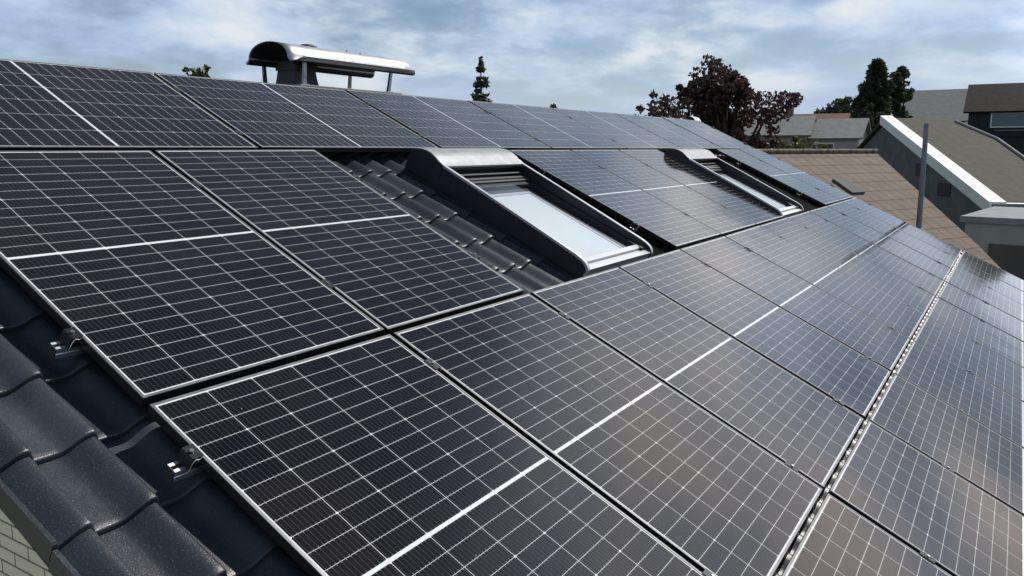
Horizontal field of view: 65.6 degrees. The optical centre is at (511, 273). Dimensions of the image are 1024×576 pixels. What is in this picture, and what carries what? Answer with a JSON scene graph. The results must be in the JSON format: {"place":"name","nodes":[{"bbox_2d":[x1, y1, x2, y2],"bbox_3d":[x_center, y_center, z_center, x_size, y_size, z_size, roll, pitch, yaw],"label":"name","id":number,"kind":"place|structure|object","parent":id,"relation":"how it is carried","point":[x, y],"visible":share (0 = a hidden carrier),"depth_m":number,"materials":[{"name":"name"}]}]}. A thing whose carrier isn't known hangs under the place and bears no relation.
{"place":"outdoors","nodes":[
{"label":"outdoors","id":0,"kind":"place"},
{"bbox_2d":[0,0,1023,118],"label":"sky","id":1,"kind":"structure","parent":0,"point":[608,56],"materials":[{"name":"blue"}]},
{"bbox_2d":[778,113,850,118],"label":"house","id":2,"kind":"structure","parent":0,"point":[834,116],"depth_m":57.29,"materials":[{"name":"grey"}]},
{"bbox_2d":[901,89,968,124],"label":"house","id":3,"kind":"structure","parent":0,"point":[949,104],"depth_m":74.77,"materials":[{"name":"grey"}]},
{"bbox_2d":[856,115,1023,232],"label":"house","id":4,"kind":"structure","parent":0,"point":[970,169],"depth_m":36.97,"materials":[{"name":"grey paint"}]},
{"bbox_2d":[915,163,926,175],"bbox_3d":[19.895,-5.041,38.626,0.060,0.600,1.500,1,9,8],"label":"window","id":5,"kind":"structure","parent":4,"relation":"in","point":[918,165],"depth_m":38.92,"materials":[{"name":"grey glass"}]},
{"bbox_2d":[937,182,950,196],"bbox_3d":[19.439,-3.761,35.724,0.060,0.600,1.500,1,9,8],"label":"window","id":6,"kind":"structure","parent":4,"relation":"in","point":[944,189],"depth_m":35.65,"materials":[{"name":"grey glass"}]},
{"bbox_2d":[960,206,1023,279],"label":"garage","id":7,"kind":"structure","parent":0,"point":[995,234],"depth_m":24.53,"materials":[{"name":"grey paint"}]},
{"bbox_2d":[988,244,1023,279],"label":"window","id":8,"kind":"structure","parent":7,"relation":"in","point":[1010,258],"depth_m":24.36,"materials":[{"name":"grey glass"}]},
{"bbox_2d":[963,83,1023,134],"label":"house","id":9,"kind":"structure","parent":0,"point":[989,108],"depth_m":51.04,"materials":[{"name":"stone"}]},
{"bbox_2d":[990,112,1023,127],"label":"window","id":10,"kind":"structure","parent":9,"relation":"in","point":[1012,119],"depth_m":50.25,"materials":[{"name":"teal"}]},
{"bbox_2d":[994,130,1023,154],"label":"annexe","id":11,"kind":"structure","parent":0,"point":[1014,139],"depth_m":46.69,"materials":[{"name":"white metal"}]},
{"label":"ground","id":12,"kind":"structure","parent":0,"visible":0},
{"bbox_2d":[182,64,211,77],"bbox_3d":[-10.940,-2.784,27.702,3.860,8.956,4.148,6,11,32],"label":"leafy tree","id":13,"kind":"object","parent":12,"relation":"on","point":[197,72],"visible":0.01,"depth_m":27.67,"materials":[{"name":"green plant"}]},
{"bbox_2d":[470,56,492,101],"bbox_3d":[-0.729,-3.349,29.929,3.249,9.370,3.169,6,11,32],"label":"conifer tree","id":14,"kind":"object","parent":12,"relation":"on","point":[480,83],"visible":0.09,"depth_m":29.04,"materials":[{"name":"green plant"}]},
{"bbox_2d":[0,41,962,575],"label":"house","id":15,"kind":"structure","parent":12,"relation":"on","point":[90,447],"depth_m":2.65,"materials":[{"name":"concrete"}]},
{"bbox_2d":[47,252,479,359],"bbox_3d":[-0.850,0.077,3.613,0.068,0.090,2.440,33,24,24],"label":"mounting rail","id":16,"kind":"object","parent":15,"relation":"attached to","point":[67,344],"visible":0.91,"depth_m":2.63,"materials":[{"name":"metal"}]},
{"bbox_2d":[0,150,383,405],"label":"solar panel","id":17,"kind":"object","parent":16,"relation":"attached to","point":[151,276],"visible":1,"depth_m":3.19,"materials":[{"name":"glass"}]},
{"bbox_2d":[154,150,523,334],"bbox_3d":[-0.912,-0.264,4.293,1.762,0.036,1.130,34,24,24],"label":"solar panel","id":18,"kind":"object","parent":16,"relation":"attached to","point":[387,265],"visible":0.91,"depth_m":4.18,"materials":[{"name":"laminate"}]},
{"bbox_2d":[190,175,362,189],"bbox_3d":[-1.599,-0.418,4.015,0.069,0.090,2.440,33,24,24],"label":"mounting rail","id":19,"kind":"object","parent":15,"relation":"attached to","point":[197,184],"visible":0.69,"depth_m":4.00,"materials":[{"name":"metal"}]},
{"bbox_2d":[172,87,713,127],"bbox_3d":[0.209,-1.742,8.880,0.068,0.090,12.621,33,24,24],"label":"mounting rail","id":20,"kind":"object","parent":15,"relation":"attached to","point":[181,91],"visible":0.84,"depth_m":6.63,"materials":[{"name":"metal"}]},
{"bbox_2d":[0,59,257,152],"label":"solar panel","id":21,"kind":"object","parent":20,"relation":"attached to","point":[51,107],"visible":0.89,"depth_m":4.41,"materials":[{"name":"laminate"}]},
{"bbox_2d":[154,73,438,151],"bbox_3d":[-1.478,-1.148,5.782,1.130,0.034,1.762,33,24,24],"label":"solar panel","id":22,"kind":"object","parent":20,"relation":"attached to","point":[265,116],"visible":0.84,"depth_m":5.61,"materials":[{"name":"laminate"}]},
{"bbox_2d":[234,130,745,143],"bbox_3d":[0.700,-1.417,8.617,0.069,0.090,12.621,33,24,24],"label":"mounting rail","id":23,"kind":"object","parent":15,"relation":"attached to","point":[243,134],"visible":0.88,"depth_m":6.36,"materials":[{"name":"metal"}]},
{"bbox_2d":[345,89,550,149],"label":"solar panel","id":24,"kind":"object","parent":23,"relation":"attached to","point":[445,123],"visible":0.86,"depth_m":7.14,"materials":[{"name":"laminate"}]},
{"bbox_2d":[468,100,626,149],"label":"solar panel","id":25,"kind":"object","parent":23,"relation":"attached to","point":[553,129],"visible":0.88,"depth_m":8.65,"materials":[{"name":"laminate"}]},
{"bbox_2d":[553,108,680,149],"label":"solar panel","id":26,"kind":"object","parent":23,"relation":"attached to","point":[627,134],"visible":0.83,"depth_m":10.16,"materials":[{"name":"laminate"}]},
{"bbox_2d":[615,113,722,149],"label":"solar panel","id":27,"kind":"object","parent":23,"relation":"attached to","point":[673,133],"visible":0.81,"depth_m":11.69,"materials":[{"name":"glass"}]},
{"bbox_2d":[662,117,754,149],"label":"solar panel","id":28,"kind":"object","parent":23,"relation":"attached to","point":[713,135],"visible":0.86,"depth_m":13.16,"materials":[{"name":"glass"}]},
{"bbox_2d":[163,203,870,483],"bbox_3d":[2.430,-0.269,7.676,0.069,0.090,12.826,33,24,24],"label":"mounting rail","id":29,"kind":"object","parent":15,"relation":"attached to","point":[189,458],"visible":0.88,"depth_m":2.36,"materials":[{"name":"metal"}]},
{"bbox_2d":[403,148,663,279],"bbox_3d":[0.232,-0.525,6.031,1.700,0.270,1.504,33,24,24],"label":"roof window","id":30,"kind":"structure","parent":15,"relation":"in","point":[575,239],"depth_m":5.74,"materials":[{"name":"paint"}]},
{"bbox_2d":[537,163,650,177],"bbox_3d":[1.180,-1.098,8.354,0.069,0.090,3.586,33,24,24],"label":"mounting rail","id":31,"kind":"object","parent":15,"relation":"attached to","point":[542,171],"visible":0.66,"depth_m":6.89,"materials":[{"name":"metal"}]},
{"bbox_2d":[629,199,756,232],"bbox_3d":[1.929,-0.603,7.951,0.068,0.090,3.586,33,24,24],"label":"mounting rail","id":32,"kind":"object","parent":15,"relation":"attached to","point":[634,227],"visible":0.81,"depth_m":6.49,"materials":[{"name":"metal"}]},
{"bbox_2d":[509,150,720,249],"bbox_3d":[0.942,-0.717,7.188,1.762,0.035,1.130,33,24,24],"label":"solar panel","id":33,"kind":"object","parent":32,"relation":"attached to","point":[657,219],"visible":0.93,"depth_m":7.07,"materials":[{"name":"glass"}]},
{"bbox_2d":[571,150,755,236],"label":"solar panel","id":34,"kind":"object","parent":32,"relation":"attached to","point":[712,214],"visible":0.91,"depth_m":8.09,"materials":[{"name":"glass"}]},
{"bbox_2d":[620,149,783,226],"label":"solar panel","id":35,"kind":"object","parent":32,"relation":"attached to","point":[753,211],"visible":0.93,"depth_m":9.06,"materials":[{"name":"glass"}]},
{"bbox_2d":[665,148,817,217],"bbox_3d":[3.098,-1.226,10.506,1.700,0.270,2.304,33,24,24],"label":"roof window","id":36,"kind":"structure","parent":15,"relation":"in","point":[704,161],"depth_m":10.19,"materials":[{"name":"paint"}]},
{"bbox_2d":[735,159,779,165],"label":"mounting rail","id":37,"kind":"object","parent":15,"relation":"attached to","point":[738,162],"visible":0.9,"depth_m":11.71,"materials":[{"name":"metal"}]},
{"bbox_2d":[740,149,853,201],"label":"solar panel","id":38,"kind":"object","parent":37,"relation":"attached to","point":[813,181],"visible":0.88,"depth_m":12.94,"materials":[{"name":"glass"}]},
{"bbox_2d":[796,185,832,196],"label":"mounting rail","id":39,"kind":"object","parent":15,"relation":"attached to","point":[799,193],"visible":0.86,"depth_m":11.31,"materials":[{"name":"metal"}]},
{"bbox_2d":[716,149,839,205],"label":"solar panel","id":40,"kind":"object","parent":39,"relation":"attached to","point":[820,197],"visible":0.98,"depth_m":11.88,"materials":[{"name":"glass"}]},
{"bbox_2d":[702,244,953,575],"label":"mounting rail","id":41,"kind":"object","parent":15,"relation":"attached to","point":[706,572],"visible":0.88,"depth_m":3.75,"materials":[{"name":"metal"}]},
{"bbox_2d":[147,334,703,575],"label":"solar panel","id":42,"kind":"object","parent":41,"relation":"attached to","point":[388,455],"visible":1,"depth_m":2.64,"materials":[{"name":"glass"}]},
{"bbox_2d":[393,293,822,575],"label":"solar panel","id":43,"kind":"object","parent":41,"relation":"attached to","point":[695,485],"visible":0.96,"depth_m":3.44,"materials":[{"name":"glass"}]},
{"bbox_2d":[530,267,863,488],"bbox_3d":[1.073,0.489,4.524,1.762,0.035,1.130,34,24,24],"label":"solar panel","id":44,"kind":"object","parent":41,"relation":"attached to","point":[780,413],"visible":0.91,"depth_m":4.42,"materials":[{"name":"glass"}]},
{"bbox_2d":[619,249,890,417],"bbox_3d":[1.691,0.337,5.489,1.762,0.037,1.130,33,24,24],"label":"solar panel","id":45,"kind":"object","parent":41,"relation":"attached to","point":[826,365],"visible":0.93,"depth_m":5.40,"materials":[{"name":"glass"}]},
{"bbox_2d":[680,236,909,370],"bbox_3d":[2.309,0.186,6.454,1.762,0.034,1.130,33,24,24],"label":"solar panel","id":46,"kind":"object","parent":41,"relation":"attached to","point":[863,334],"visible":0.91,"depth_m":6.38,"materials":[{"name":"glass"}]},
{"bbox_2d":[725,226,924,338],"bbox_3d":[2.927,0.035,7.419,1.762,0.036,1.130,33,24,24],"label":"solar panel","id":47,"kind":"object","parent":41,"relation":"attached to","point":[900,317],"visible":0.9,"depth_m":7.36,"materials":[{"name":"glass"}]},
{"bbox_2d":[760,218,934,313],"bbox_3d":[3.545,-0.116,8.385,1.762,0.034,1.130,34,24,24],"label":"solar panel","id":48,"kind":"object","parent":41,"relation":"attached to","point":[917,298],"visible":0.9,"depth_m":8.34,"materials":[{"name":"glass"}]},
{"bbox_2d":[787,211,943,295],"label":"solar panel","id":49,"kind":"object","parent":41,"relation":"attached to","point":[890,262],"visible":0.9,"depth_m":9.30,"materials":[{"name":"glass"}]},
{"bbox_2d":[810,206,950,279],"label":"solar panel","id":50,"kind":"object","parent":41,"relation":"attached to","point":[892,246],"visible":0.91,"depth_m":10.27,"materials":[{"name":"glass"}]},
{"bbox_2d":[828,201,956,267],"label":"solar panel","id":51,"kind":"object","parent":41,"relation":"attached to","point":[902,237],"visible":0.9,"depth_m":11.24,"materials":[{"name":"glass"}]},
{"bbox_2d":[844,197,961,257],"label":"solar panel","id":52,"kind":"object","parent":41,"relation":"attached to","point":[916,232],"visible":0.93,"depth_m":12.22,"materials":[{"name":"glass"}]},
{"bbox_2d":[919,264,994,563],"bbox_3d":[4.276,0.665,7.347,0.069,0.090,11.645,33,24,24],"label":"mounting rail","id":53,"kind":"object","parent":15,"relation":"attached to","point":[927,557],"visible":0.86,"depth_m":4.43,"materials":[{"name":"metal"}]},
{"bbox_2d":[781,493,951,575],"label":"solar panel","id":54,"kind":"object","parent":53,"relation":"attached to","point":[839,538],"visible":1,"depth_m":3.33,"materials":[{"name":"glass"}]},
{"bbox_2d":[827,421,1023,575],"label":"solar panel","id":55,"kind":"object","parent":53,"relation":"attached to","point":[947,520],"visible":0.97,"depth_m":3.91,"materials":[{"name":"glass"}]},
{"bbox_2d":[868,374,1023,515],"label":"solar panel","id":56,"kind":"object","parent":53,"relation":"attached to","point":[987,460],"visible":0.94,"depth_m":4.85,"materials":[{"name":"glass"}]},
{"bbox_2d":[894,341,1023,447],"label":"solar panel","id":57,"kind":"object","parent":53,"relation":"attached to","point":[980,400],"visible":0.92,"depth_m":5.83,"materials":[{"name":"glass"}]},
{"bbox_2d":[913,316,1023,401],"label":"solar panel","id":58,"kind":"object","parent":53,"relation":"attached to","point":[979,360],"visible":0.94,"depth_m":6.81,"materials":[{"name":"glass"}]},
{"bbox_2d":[927,298,1023,367],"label":"solar panel","id":59,"kind":"object","parent":53,"relation":"attached to","point":[984,334],"visible":0.92,"depth_m":7.78,"materials":[{"name":"glass"}]},
{"bbox_2d":[937,282,1023,341],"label":"solar panel","id":60,"kind":"object","parent":53,"relation":"attached to","point":[999,319],"visible":0.92,"depth_m":8.74,"materials":[{"name":"glass"}]},
{"bbox_2d":[946,269,1023,321],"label":"solar panel","id":61,"kind":"object","parent":53,"relation":"attached to","point":[990,296],"visible":0.92,"depth_m":9.71,"materials":[{"name":"glass"}]},
{"bbox_2d":[954,260,1023,304],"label":"solar panel","id":62,"kind":"object","parent":53,"relation":"attached to","point":[990,281],"visible":0.89,"depth_m":10.70,"materials":[{"name":"glass"}]},
{"bbox_2d":[959,251,1023,291],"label":"solar panel","id":63,"kind":"object","parent":53,"relation":"attached to","point":[991,269],"visible":0.94,"depth_m":11.65,"materials":[{"name":"glass"}]},
{"bbox_2d":[634,89,692,118],"bbox_3d":[3.591,-0.895,20.328,2.678,7.501,2.760,6,11,32],"label":"beech tree","id":64,"kind":"object","parent":12,"relation":"on","point":[662,109],"visible":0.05,"depth_m":19.71,"materials":[{"name":"purple plant"}]},
{"bbox_2d":[673,53,803,148],"bbox_3d":[6.255,-1.896,23.171,3.607,8.600,3.464,1,9,9],"label":"beech tree","id":65,"kind":"object","parent":12,"relation":"on","point":[715,93],"visible":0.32,"depth_m":22.11,"materials":[{"name":"purple plant"}]},
{"bbox_2d":[743,107,816,148],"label":"house","id":66,"kind":"structure","parent":12,"relation":"on","point":[801,127],"depth_m":53.48,"materials":[{"name":"grey"}]},
{"bbox_2d":[771,136,828,148],"bbox_3d":[12.625,-2.761,35.055,3.892,6.632,3.368,-5,10,-31],"label":"garden bush","id":67,"kind":"object","parent":12,"relation":"on","point":[796,140],"visible":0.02,"depth_m":34.49,"materials":[{"name":"green plant"}]},
{"bbox_2d":[807,118,870,148],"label":"house","id":68,"kind":"structure","parent":12,"relation":"on","point":[848,133],"depth_m":52.53,"materials":[{"name":"grey"}]},
{"bbox_2d":[817,143,834,148],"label":"window","id":69,"kind":"structure","parent":68,"relation":"in","point":[830,145],"depth_m":52.26,"materials":[{"name":"grey"}]},
{"bbox_2d":[814,96,886,130],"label":"leafy tree","id":70,"kind":"object","parent":12,"relation":"on","point":[840,105],"visible":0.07,"depth_m":63.44,"materials":[{"name":"green plant"}]},
{"bbox_2d":[850,57,900,125],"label":"conifer tree","id":71,"kind":"object","parent":12,"relation":"on","point":[876,87],"visible":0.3,"depth_m":63.43,"materials":[{"name":"green plant"}]},
{"bbox_2d":[759,149,1000,268],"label":"roof","id":72,"kind":"structure","parent":12,"relation":"on","point":[872,177],"depth_m":16.04,"materials":[{"name":"brown tile"}]},
{"bbox_2d":[832,178,864,194],"bbox_3d":[6.626,-1.717,15.642,0.420,0.050,0.516,-6,40,-33],"label":"roof window","id":73,"kind":"structure","parent":72,"relation":"in","point":[844,183],"depth_m":15.58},
{"bbox_2d":[916,123,928,230],"bbox_3d":[7.309,-1.531,14.171,0.318,2.251,0.318,6,11,32],"label":"antenna mast","id":74,"kind":"object","parent":72,"relation":"on","point":[922,180],"visible":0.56,"depth_m":14.11,"materials":[{"name":"grey metal"}]},
{"bbox_2d":[887,65,914,117],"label":"tree","id":75,"kind":"object","parent":12,"relation":"on","point":[900,94],"visible":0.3,"depth_m":64.71,"materials":[{"name":"green plant"}]}
]}

